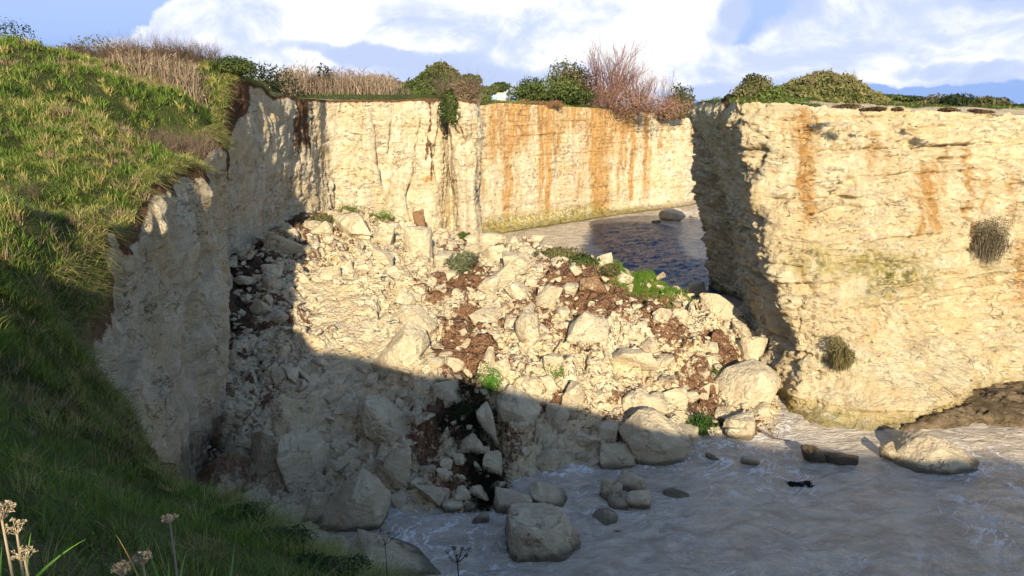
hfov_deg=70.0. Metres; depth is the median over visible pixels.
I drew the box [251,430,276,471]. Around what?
boulder
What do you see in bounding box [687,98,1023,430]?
headland
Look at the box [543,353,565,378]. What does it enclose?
boulder
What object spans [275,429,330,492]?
boulder
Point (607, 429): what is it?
boulder
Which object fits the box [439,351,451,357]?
stone
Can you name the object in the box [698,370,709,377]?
stone
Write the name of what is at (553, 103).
cushion plant
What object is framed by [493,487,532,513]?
boulder
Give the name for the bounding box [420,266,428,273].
stone
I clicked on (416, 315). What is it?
boulder
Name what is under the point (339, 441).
stone
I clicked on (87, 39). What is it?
shrub
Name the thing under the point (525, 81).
shrub
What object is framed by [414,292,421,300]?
stone
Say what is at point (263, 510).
herb clump
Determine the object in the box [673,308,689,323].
stone
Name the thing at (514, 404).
boulder
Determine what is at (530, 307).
stone
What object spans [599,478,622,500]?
boulder
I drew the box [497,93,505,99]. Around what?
building
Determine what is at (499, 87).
tree
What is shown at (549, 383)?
stone
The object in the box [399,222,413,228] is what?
stone
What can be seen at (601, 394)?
boulder
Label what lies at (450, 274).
stone
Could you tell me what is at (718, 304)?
boulder
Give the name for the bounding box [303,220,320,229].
stone
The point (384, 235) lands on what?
boulder
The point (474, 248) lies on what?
boulder
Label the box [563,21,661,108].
bare tree
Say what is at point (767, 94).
shrub
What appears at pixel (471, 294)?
stone
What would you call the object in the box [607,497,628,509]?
boulder
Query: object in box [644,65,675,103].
bare tree
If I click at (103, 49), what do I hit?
dead shrub
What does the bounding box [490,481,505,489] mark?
stone
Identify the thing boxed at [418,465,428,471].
stone
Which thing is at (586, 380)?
stone
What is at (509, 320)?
stone
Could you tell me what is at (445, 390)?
boulder
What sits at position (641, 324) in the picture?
stone
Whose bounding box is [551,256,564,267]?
stone
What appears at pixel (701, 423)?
shrub
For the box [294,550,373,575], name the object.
herb clump
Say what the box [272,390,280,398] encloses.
stone
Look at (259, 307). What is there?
stone
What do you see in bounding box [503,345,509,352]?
stone
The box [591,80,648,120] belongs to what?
shrub
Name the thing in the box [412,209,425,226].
boulder
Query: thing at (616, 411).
stone
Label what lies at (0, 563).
tall grass
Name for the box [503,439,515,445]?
stone
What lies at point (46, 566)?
tall grass
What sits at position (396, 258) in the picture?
stone
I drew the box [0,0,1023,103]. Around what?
sky
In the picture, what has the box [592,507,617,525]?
boulder
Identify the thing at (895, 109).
cushion plant
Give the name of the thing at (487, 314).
stone
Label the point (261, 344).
stone
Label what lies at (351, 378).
stone
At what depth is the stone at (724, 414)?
37.52 m
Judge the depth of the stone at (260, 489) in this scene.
29.85 m
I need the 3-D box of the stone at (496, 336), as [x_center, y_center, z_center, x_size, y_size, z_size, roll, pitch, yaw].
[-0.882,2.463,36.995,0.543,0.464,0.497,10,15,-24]
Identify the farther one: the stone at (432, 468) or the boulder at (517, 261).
the boulder at (517, 261)
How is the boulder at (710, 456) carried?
in the water
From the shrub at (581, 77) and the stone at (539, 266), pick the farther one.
the shrub at (581, 77)
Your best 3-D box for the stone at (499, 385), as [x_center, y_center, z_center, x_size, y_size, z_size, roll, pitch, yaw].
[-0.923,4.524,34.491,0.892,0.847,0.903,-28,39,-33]
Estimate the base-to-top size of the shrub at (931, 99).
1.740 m
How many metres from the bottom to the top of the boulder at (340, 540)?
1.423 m
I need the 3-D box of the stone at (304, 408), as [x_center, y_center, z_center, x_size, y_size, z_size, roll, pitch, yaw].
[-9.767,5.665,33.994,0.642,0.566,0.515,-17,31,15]
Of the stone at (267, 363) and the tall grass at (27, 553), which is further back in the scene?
the stone at (267, 363)
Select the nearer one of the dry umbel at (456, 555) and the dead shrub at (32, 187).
the dry umbel at (456, 555)
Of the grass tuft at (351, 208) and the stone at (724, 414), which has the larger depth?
the grass tuft at (351, 208)
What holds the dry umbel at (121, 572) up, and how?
on the clifftop ground at (176, 119)
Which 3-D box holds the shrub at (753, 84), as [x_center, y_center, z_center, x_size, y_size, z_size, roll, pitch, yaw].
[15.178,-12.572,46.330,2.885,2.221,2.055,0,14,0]
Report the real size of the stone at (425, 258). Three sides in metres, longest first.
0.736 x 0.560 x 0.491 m
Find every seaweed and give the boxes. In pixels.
[787,481,804,486]
[803,477,813,487]
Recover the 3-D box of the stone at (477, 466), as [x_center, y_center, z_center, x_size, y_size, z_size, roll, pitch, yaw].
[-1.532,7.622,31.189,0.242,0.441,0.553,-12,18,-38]
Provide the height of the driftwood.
0.523 m
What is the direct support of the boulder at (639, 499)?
in the water
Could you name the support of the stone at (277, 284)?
on the rubble slope
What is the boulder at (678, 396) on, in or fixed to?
on the rubble slope
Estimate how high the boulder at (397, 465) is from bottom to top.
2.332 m
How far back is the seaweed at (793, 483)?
31.44 m
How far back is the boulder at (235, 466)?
30.08 m
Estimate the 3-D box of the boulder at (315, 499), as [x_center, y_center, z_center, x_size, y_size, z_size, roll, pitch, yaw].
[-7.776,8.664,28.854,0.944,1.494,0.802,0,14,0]
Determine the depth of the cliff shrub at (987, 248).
42.04 m
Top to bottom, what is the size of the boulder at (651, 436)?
2.979 m
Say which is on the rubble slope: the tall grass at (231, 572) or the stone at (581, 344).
the stone at (581, 344)
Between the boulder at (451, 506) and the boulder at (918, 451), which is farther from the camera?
the boulder at (918, 451)
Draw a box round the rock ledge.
[899,381,1023,430]
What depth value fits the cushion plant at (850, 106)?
36.56 m
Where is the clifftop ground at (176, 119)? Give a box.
[0,43,688,575]
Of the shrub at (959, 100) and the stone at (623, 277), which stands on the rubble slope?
the stone at (623, 277)
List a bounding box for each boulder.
[197,451,256,496]
[209,383,258,447]
[222,442,241,453]
[229,350,239,360]
[237,384,249,392]
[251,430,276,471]
[261,264,282,279]
[263,232,309,256]
[267,504,306,523]
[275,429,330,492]
[293,366,311,381]
[304,491,327,523]
[317,467,390,531]
[326,536,348,554]
[333,213,371,236]
[333,387,359,415]
[355,529,440,575]
[356,394,408,444]
[372,246,393,265]
[372,321,428,378]
[373,226,394,245]
[383,447,411,490]
[395,304,436,338]
[403,226,432,258]
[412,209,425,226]
[413,484,449,508]
[432,379,461,407]
[442,499,462,512]
[463,243,481,255]
[463,501,475,511]
[472,512,488,523]
[476,401,497,447]
[482,346,494,366]
[482,450,501,475]
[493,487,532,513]
[496,384,541,424]
[502,251,527,270]
[505,502,580,562]
[515,312,539,345]
[529,481,567,506]
[531,235,544,242]
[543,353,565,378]
[545,403,569,431]
[561,380,584,412]
[574,432,600,446]
[579,276,606,293]
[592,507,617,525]
[595,389,608,401]
[596,419,618,442]
[599,441,634,469]
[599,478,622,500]
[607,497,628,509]
[611,347,659,370]
[616,470,645,491]
[618,407,689,465]
[622,391,646,410]
[627,489,650,509]
[658,208,685,220]
[662,387,687,405]
[663,488,688,498]
[688,281,706,296]
[699,293,743,319]
[705,453,719,460]
[713,358,780,406]
[722,410,755,439]
[725,427,742,438]
[738,336,768,359]
[740,454,759,465]
[754,402,769,418]
[801,444,830,462]
[822,451,858,465]
[879,441,896,460]
[889,430,978,474]
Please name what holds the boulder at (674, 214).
in the water
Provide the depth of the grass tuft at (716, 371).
39.98 m
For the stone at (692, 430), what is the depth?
35.15 m
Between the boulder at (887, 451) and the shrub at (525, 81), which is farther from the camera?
the shrub at (525, 81)
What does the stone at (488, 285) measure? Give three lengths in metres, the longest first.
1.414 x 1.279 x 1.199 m
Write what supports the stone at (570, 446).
on the rubble slope
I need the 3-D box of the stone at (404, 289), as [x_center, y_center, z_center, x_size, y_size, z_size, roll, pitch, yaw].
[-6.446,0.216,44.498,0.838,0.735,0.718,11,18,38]
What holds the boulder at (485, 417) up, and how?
on the rubble slope
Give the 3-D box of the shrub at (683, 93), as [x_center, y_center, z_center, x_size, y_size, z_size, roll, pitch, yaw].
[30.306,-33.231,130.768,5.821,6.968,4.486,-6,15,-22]
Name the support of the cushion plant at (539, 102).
on the clifftop ground at (176, 119)
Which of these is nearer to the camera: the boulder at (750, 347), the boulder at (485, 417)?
the boulder at (485, 417)
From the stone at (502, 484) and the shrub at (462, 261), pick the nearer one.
the stone at (502, 484)
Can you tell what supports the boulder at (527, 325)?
on the rubble slope
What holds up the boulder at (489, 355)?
on the rubble slope
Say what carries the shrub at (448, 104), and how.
on the clifftop ground at (176, 119)
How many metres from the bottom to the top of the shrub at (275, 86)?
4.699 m
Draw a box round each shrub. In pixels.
[0,17,43,45]
[0,175,45,198]
[52,34,116,58]
[54,33,107,59]
[82,31,143,59]
[107,28,180,60]
[128,71,171,86]
[133,118,188,151]
[136,28,207,64]
[158,126,224,156]
[167,33,234,64]
[210,54,260,75]
[242,57,307,96]
[269,67,301,82]
[309,212,333,223]
[310,62,337,92]
[342,73,405,83]
[395,66,451,95]
[422,61,467,86]
[425,67,493,100]
[437,85,460,126]
[443,250,478,274]
[446,77,480,104]
[457,231,470,239]
[479,93,492,99]
[501,75,597,105]
[507,74,547,101]
[532,246,585,259]
[544,55,595,104]
[568,252,600,265]
[577,80,616,107]
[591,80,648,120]
[598,262,620,277]
[612,89,679,121]
[650,96,695,120]
[657,106,687,119]
[666,82,695,109]
[685,412,718,435]
[723,93,737,98]
[729,72,773,97]
[751,85,788,101]
[773,68,891,104]
[796,70,860,83]
[825,333,857,371]
[876,93,926,102]
[903,93,944,105]
[933,93,979,106]
[970,216,1012,266]
[975,95,1014,107]
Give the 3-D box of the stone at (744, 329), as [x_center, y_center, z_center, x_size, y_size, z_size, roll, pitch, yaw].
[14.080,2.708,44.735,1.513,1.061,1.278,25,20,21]
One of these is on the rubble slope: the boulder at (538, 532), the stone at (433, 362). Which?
the stone at (433, 362)
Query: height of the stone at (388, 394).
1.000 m
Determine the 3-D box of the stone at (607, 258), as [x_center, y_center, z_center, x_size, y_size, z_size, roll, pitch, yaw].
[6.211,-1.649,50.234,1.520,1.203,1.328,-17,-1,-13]
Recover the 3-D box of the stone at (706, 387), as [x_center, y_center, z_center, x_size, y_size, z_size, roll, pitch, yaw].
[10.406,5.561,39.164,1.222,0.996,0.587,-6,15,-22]
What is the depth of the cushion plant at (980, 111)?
37.92 m
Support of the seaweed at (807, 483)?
on the water
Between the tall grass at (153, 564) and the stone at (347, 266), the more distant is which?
the stone at (347, 266)
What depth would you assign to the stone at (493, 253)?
51.35 m
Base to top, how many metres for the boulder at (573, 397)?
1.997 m
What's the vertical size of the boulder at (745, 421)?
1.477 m
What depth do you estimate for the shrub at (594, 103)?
106.16 m
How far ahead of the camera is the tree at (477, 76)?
124.42 m
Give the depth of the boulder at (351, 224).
54.24 m
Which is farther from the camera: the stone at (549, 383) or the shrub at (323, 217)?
the shrub at (323, 217)
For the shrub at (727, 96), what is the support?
on the headland ground at (1002, 111)
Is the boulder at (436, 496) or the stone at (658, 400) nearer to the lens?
the boulder at (436, 496)
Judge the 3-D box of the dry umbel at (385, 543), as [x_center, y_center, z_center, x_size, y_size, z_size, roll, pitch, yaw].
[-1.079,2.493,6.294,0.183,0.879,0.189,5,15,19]
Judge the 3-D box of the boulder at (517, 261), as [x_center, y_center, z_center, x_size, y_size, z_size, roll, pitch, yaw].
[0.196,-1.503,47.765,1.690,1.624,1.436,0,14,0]
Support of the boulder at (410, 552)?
on the rubble slope
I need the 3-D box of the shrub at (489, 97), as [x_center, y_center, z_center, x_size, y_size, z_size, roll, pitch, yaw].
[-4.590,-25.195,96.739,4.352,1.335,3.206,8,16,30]
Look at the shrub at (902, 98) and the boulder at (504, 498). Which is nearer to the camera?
the boulder at (504, 498)
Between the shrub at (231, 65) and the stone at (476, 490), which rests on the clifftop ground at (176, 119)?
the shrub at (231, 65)
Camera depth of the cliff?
60.41 m
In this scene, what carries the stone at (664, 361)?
on the rubble slope
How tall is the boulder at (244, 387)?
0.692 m
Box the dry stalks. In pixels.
[99,42,214,109]
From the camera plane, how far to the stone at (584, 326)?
38.88 m
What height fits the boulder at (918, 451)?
2.069 m
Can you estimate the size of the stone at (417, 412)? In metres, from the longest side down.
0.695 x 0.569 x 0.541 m
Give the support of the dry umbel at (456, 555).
on the clifftop ground at (176, 119)
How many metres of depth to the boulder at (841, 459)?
33.17 m
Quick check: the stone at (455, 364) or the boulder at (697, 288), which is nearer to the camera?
the stone at (455, 364)
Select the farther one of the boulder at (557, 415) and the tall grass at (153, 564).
the boulder at (557, 415)
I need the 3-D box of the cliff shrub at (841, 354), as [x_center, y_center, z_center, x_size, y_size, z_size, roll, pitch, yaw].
[16.822,3.277,37.622,1.485,2.174,1.939,0,14,0]
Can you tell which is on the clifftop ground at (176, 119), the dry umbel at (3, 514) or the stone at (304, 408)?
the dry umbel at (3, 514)
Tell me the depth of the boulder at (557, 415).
33.85 m
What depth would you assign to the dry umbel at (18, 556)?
2.05 m
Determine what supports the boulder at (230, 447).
on the rubble slope
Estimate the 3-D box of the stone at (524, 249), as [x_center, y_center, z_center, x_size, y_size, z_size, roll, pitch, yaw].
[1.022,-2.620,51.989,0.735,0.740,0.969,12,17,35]
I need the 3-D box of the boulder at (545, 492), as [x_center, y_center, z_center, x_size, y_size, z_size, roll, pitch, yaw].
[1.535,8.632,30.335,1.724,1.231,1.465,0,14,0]
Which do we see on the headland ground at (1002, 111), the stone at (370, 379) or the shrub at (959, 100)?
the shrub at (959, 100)
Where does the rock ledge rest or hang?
on the headland
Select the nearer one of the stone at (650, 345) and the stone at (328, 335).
the stone at (328, 335)
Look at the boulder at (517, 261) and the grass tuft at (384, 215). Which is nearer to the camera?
the boulder at (517, 261)
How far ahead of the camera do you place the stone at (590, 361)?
36.77 m
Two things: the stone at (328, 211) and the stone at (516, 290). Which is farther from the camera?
the stone at (328, 211)
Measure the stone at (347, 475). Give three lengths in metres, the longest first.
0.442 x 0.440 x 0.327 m
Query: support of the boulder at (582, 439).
on the rubble slope
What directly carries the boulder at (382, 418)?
on the rubble slope
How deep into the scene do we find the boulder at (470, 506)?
29.42 m
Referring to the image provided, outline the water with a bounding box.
[304,204,1023,575]
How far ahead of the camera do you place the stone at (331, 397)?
34.53 m
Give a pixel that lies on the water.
(872, 512)
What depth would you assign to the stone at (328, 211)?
60.97 m
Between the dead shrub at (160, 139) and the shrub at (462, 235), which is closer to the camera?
the dead shrub at (160, 139)
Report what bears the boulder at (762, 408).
on the rubble slope
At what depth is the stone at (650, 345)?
40.15 m
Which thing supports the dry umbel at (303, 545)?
on the clifftop ground at (176, 119)
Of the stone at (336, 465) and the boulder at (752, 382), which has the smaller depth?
the stone at (336, 465)
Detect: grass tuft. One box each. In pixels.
[336,203,361,212]
[368,207,394,221]
[442,399,479,420]
[477,362,503,396]
[543,362,564,380]
[673,286,690,293]
[711,365,725,377]
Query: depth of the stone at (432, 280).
46.26 m
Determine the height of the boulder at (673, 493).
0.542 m
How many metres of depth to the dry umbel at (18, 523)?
2.26 m
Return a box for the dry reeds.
[274,57,409,95]
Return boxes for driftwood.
[757,428,789,440]
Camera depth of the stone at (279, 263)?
44.79 m
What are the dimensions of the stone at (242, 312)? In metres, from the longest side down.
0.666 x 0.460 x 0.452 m
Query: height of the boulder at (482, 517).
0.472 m
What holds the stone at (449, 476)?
on the rubble slope
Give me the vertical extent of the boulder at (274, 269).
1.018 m
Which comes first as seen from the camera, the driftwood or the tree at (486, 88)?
the driftwood
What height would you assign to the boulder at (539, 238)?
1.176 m
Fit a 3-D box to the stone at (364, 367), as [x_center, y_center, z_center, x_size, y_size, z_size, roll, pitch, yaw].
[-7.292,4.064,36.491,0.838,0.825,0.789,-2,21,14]
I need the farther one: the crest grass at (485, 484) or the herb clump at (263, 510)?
the crest grass at (485, 484)
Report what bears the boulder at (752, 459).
in the water
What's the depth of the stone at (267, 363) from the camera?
36.40 m
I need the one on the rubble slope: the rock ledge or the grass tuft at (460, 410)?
the grass tuft at (460, 410)
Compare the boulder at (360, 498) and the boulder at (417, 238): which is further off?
the boulder at (417, 238)
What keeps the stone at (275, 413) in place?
on the rubble slope
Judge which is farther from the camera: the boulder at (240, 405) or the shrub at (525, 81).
the shrub at (525, 81)
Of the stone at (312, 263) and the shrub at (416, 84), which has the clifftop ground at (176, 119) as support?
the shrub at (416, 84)
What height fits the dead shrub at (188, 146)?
1.968 m
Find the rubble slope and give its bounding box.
[206,208,779,534]
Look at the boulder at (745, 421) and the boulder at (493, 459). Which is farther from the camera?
the boulder at (745, 421)
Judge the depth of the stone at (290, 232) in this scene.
51.56 m
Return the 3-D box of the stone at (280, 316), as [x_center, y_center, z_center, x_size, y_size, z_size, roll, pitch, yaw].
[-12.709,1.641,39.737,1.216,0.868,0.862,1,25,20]
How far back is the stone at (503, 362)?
35.27 m
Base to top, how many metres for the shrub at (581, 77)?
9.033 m
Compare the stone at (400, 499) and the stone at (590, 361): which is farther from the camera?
the stone at (590, 361)
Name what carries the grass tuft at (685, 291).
on the rubble slope
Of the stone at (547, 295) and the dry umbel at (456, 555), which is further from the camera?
the stone at (547, 295)
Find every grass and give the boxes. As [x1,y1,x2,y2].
[0,548,1,575]
[25,534,30,575]
[36,540,83,575]
[45,71,518,575]
[116,535,138,575]
[145,543,158,575]
[180,549,187,575]
[230,540,235,575]
[423,259,696,514]
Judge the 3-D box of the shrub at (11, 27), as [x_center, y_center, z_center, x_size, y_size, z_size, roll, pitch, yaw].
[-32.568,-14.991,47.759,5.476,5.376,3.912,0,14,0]
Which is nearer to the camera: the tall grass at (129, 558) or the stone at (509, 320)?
the tall grass at (129, 558)
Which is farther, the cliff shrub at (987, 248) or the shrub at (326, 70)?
the shrub at (326, 70)
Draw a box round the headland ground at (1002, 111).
[695,79,1023,115]
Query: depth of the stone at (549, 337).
38.77 m
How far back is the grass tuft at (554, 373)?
35.42 m
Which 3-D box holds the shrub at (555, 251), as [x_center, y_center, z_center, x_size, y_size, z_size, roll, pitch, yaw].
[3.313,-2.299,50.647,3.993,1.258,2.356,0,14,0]
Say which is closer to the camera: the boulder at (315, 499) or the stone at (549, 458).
the boulder at (315, 499)
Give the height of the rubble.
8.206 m
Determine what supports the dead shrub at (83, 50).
on the clifftop ground at (176, 119)
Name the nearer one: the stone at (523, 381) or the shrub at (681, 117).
the stone at (523, 381)
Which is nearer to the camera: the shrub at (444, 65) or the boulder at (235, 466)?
the boulder at (235, 466)
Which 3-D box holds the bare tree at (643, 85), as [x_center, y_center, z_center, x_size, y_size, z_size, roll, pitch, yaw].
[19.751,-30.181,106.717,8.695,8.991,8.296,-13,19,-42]
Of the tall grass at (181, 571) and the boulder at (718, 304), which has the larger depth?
the boulder at (718, 304)
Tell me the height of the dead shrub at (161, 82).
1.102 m
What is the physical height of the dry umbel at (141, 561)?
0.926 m
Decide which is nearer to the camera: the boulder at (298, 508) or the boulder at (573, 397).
the boulder at (298, 508)
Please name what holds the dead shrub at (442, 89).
on the clifftop ground at (176, 119)
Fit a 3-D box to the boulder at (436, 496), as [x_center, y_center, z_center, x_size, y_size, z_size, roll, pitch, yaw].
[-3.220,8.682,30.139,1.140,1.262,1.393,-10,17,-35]
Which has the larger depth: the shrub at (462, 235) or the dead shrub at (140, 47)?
the shrub at (462, 235)
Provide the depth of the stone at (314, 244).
50.35 m
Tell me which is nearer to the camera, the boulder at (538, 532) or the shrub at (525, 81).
the boulder at (538, 532)
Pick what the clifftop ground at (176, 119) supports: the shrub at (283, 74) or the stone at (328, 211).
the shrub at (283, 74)
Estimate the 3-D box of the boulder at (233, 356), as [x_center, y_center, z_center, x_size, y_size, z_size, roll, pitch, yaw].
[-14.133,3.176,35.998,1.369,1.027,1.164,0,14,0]
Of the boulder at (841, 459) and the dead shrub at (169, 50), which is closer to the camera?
the boulder at (841, 459)
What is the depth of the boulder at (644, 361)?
37.54 m
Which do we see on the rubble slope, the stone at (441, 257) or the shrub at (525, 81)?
the stone at (441, 257)
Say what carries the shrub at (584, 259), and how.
on the rubble slope
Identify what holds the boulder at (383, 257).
on the rubble slope
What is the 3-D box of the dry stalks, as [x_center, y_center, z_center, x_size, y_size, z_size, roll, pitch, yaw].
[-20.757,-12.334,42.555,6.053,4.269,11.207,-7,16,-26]
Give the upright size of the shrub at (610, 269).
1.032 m
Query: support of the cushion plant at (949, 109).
on the headland
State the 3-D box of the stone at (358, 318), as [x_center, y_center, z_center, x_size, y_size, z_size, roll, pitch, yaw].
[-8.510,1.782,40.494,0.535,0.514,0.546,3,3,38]
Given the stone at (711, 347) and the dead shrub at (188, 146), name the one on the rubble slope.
the stone at (711, 347)
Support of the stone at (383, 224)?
on the rubble slope
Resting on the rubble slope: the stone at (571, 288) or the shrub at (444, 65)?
the stone at (571, 288)
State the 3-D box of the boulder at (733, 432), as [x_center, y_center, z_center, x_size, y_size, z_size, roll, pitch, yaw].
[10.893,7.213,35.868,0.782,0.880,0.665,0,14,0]
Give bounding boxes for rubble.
[207,204,780,517]
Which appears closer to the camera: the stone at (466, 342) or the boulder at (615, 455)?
the boulder at (615, 455)
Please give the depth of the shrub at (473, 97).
70.96 m
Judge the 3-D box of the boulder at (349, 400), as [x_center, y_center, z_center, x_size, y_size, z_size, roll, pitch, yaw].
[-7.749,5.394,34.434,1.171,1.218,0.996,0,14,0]
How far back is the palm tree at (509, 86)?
144.65 m
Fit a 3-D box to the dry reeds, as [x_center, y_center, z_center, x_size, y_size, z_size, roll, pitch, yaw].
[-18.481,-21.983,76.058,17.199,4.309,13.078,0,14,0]
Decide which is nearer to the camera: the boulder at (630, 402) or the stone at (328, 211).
the boulder at (630, 402)
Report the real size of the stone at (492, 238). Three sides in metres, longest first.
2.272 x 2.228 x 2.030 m
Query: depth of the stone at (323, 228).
53.81 m
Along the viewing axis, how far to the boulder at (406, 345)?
35.34 m
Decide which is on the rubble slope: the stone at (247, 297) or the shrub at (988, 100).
the stone at (247, 297)
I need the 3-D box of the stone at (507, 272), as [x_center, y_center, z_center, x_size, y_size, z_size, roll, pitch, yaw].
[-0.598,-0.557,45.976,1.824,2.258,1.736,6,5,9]
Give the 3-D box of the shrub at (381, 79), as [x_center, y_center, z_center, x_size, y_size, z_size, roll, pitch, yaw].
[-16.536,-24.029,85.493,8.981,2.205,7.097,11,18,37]
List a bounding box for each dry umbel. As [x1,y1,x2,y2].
[0,499,16,575]
[4,517,26,575]
[10,545,37,575]
[110,560,130,575]
[132,550,152,575]
[161,513,177,575]
[293,527,308,575]
[374,529,395,575]
[445,546,471,575]
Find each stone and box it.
[237,309,246,316]
[240,294,252,303]
[242,483,270,503]
[249,298,272,316]
[257,352,269,361]
[258,341,269,349]
[261,360,270,366]
[266,309,288,324]
[270,368,286,384]
[271,410,282,418]
[272,261,284,269]
[272,279,281,288]
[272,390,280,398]
[278,222,292,231]
[284,228,300,238]
[298,406,309,412]
[299,379,307,392]
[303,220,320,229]
[308,259,316,267]
[310,221,332,235]
[310,242,319,248]
[317,265,341,279]
[323,209,332,214]
[323,391,339,404]
[324,331,332,338]
[325,459,348,471]
[329,430,356,457]
[340,259,352,274]
[342,372,361,386]
[344,472,353,479]
[352,315,364,321]
[357,361,372,372]
[363,372,378,385]
[370,310,377,317]
[377,222,387,226]
[380,391,396,401]
[381,265,398,278]
[390,491,412,509]
[391,251,400,263]
[398,286,407,291]
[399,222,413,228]
[406,410,414,416]
[408,409,421,422]
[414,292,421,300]
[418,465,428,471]
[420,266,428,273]
[422,254,428,262]
[424,354,434,358]
[425,464,435,472]
[427,276,436,285]
[427,357,443,368]
[434,250,460,267]
[435,283,445,289]
[437,470,452,481]
[439,269,456,279]
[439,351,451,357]
[439,457,452,469]
[443,446,455,456]
[444,356,463,371]
[452,453,465,465]
[458,435,483,454]
[460,338,470,347]
[463,367,471,377]
[468,291,478,299]
[469,305,495,326]
[469,485,488,500]
[473,460,481,471]
[477,231,507,245]
[477,275,501,295]
[482,244,504,263]
[490,332,500,340]
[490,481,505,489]
[491,263,516,287]
[491,372,501,387]
[494,308,505,318]
[496,358,508,366]
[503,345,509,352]
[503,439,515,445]
[504,314,516,328]
[505,281,527,299]
[513,375,530,389]
[519,246,532,252]
[523,302,534,311]
[534,262,542,271]
[535,445,562,471]
[536,285,562,308]
[539,323,551,333]
[540,333,553,343]
[540,374,557,391]
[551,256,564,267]
[555,307,569,320]
[562,282,578,296]
[566,311,607,348]
[566,441,574,452]
[577,341,584,347]
[583,377,589,384]
[587,357,598,364]
[595,252,612,265]
[612,409,619,414]
[617,273,633,283]
[636,321,647,328]
[642,339,658,355]
[644,391,667,414]
[655,354,674,368]
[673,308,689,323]
[678,423,698,445]
[687,390,699,402]
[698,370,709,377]
[699,383,717,394]
[705,340,718,353]
[715,408,730,419]
[732,320,751,336]
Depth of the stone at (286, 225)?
52.95 m
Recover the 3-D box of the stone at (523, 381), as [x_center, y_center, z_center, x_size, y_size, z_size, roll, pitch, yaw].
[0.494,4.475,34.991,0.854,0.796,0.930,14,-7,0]
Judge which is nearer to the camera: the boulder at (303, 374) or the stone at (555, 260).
the boulder at (303, 374)
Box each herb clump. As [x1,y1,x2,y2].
[217,500,269,522]
[250,524,318,548]
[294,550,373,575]
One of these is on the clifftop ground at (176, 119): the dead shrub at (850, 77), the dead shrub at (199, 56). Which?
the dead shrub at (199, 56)
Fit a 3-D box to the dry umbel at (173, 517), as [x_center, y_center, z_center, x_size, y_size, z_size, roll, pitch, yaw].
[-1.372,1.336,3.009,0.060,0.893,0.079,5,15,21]
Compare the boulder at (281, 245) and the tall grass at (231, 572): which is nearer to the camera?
the tall grass at (231, 572)
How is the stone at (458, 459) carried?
on the rubble slope
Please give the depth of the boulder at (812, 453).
33.41 m
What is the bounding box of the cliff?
[85,78,695,548]
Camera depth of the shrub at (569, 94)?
103.30 m
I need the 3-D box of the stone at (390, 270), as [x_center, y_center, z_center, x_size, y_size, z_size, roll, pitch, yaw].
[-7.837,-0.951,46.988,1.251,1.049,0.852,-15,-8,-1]
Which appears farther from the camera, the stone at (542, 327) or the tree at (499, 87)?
the tree at (499, 87)
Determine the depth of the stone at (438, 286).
44.21 m
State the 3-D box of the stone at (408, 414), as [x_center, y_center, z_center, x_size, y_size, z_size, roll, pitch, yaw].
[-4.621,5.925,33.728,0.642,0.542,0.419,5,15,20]
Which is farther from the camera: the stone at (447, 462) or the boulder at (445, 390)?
the boulder at (445, 390)
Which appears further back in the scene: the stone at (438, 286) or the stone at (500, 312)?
the stone at (438, 286)
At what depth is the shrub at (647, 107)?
101.83 m
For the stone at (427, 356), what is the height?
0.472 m
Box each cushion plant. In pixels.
[517,99,535,103]
[526,100,548,104]
[544,99,565,107]
[831,103,863,108]
[859,106,888,111]
[891,107,903,111]
[937,107,960,112]
[967,108,994,113]
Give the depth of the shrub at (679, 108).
108.39 m
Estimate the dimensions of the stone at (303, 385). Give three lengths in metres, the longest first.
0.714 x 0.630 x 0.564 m
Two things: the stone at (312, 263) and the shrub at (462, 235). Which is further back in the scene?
the shrub at (462, 235)
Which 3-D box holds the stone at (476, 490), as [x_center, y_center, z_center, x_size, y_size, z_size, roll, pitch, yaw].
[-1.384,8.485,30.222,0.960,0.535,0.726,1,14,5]
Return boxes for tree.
[462,73,482,84]
[477,84,496,95]
[489,81,507,93]
[504,82,516,100]
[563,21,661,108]
[623,54,676,112]
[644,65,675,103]
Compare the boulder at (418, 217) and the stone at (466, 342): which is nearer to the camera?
the stone at (466, 342)
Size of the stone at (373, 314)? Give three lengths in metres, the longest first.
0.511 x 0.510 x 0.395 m
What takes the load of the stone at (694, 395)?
on the rubble slope
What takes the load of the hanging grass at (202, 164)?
on the cliff
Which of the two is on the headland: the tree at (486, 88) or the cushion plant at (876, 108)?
the cushion plant at (876, 108)
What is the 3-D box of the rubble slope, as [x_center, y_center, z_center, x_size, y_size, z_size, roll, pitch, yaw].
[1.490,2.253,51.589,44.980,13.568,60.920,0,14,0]
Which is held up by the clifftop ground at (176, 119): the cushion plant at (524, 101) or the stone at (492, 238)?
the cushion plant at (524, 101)
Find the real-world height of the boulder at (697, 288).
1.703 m
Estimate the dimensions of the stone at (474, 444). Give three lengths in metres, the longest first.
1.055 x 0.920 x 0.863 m
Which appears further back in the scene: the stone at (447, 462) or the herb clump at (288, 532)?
the stone at (447, 462)
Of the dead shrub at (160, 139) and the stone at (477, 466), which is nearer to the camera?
the stone at (477, 466)
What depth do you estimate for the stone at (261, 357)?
36.75 m
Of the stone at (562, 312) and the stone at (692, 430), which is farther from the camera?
the stone at (562, 312)
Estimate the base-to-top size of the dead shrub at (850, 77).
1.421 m
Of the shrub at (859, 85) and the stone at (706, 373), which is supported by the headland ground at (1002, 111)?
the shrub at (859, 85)
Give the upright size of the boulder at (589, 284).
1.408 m
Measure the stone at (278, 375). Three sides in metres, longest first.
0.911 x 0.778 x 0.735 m

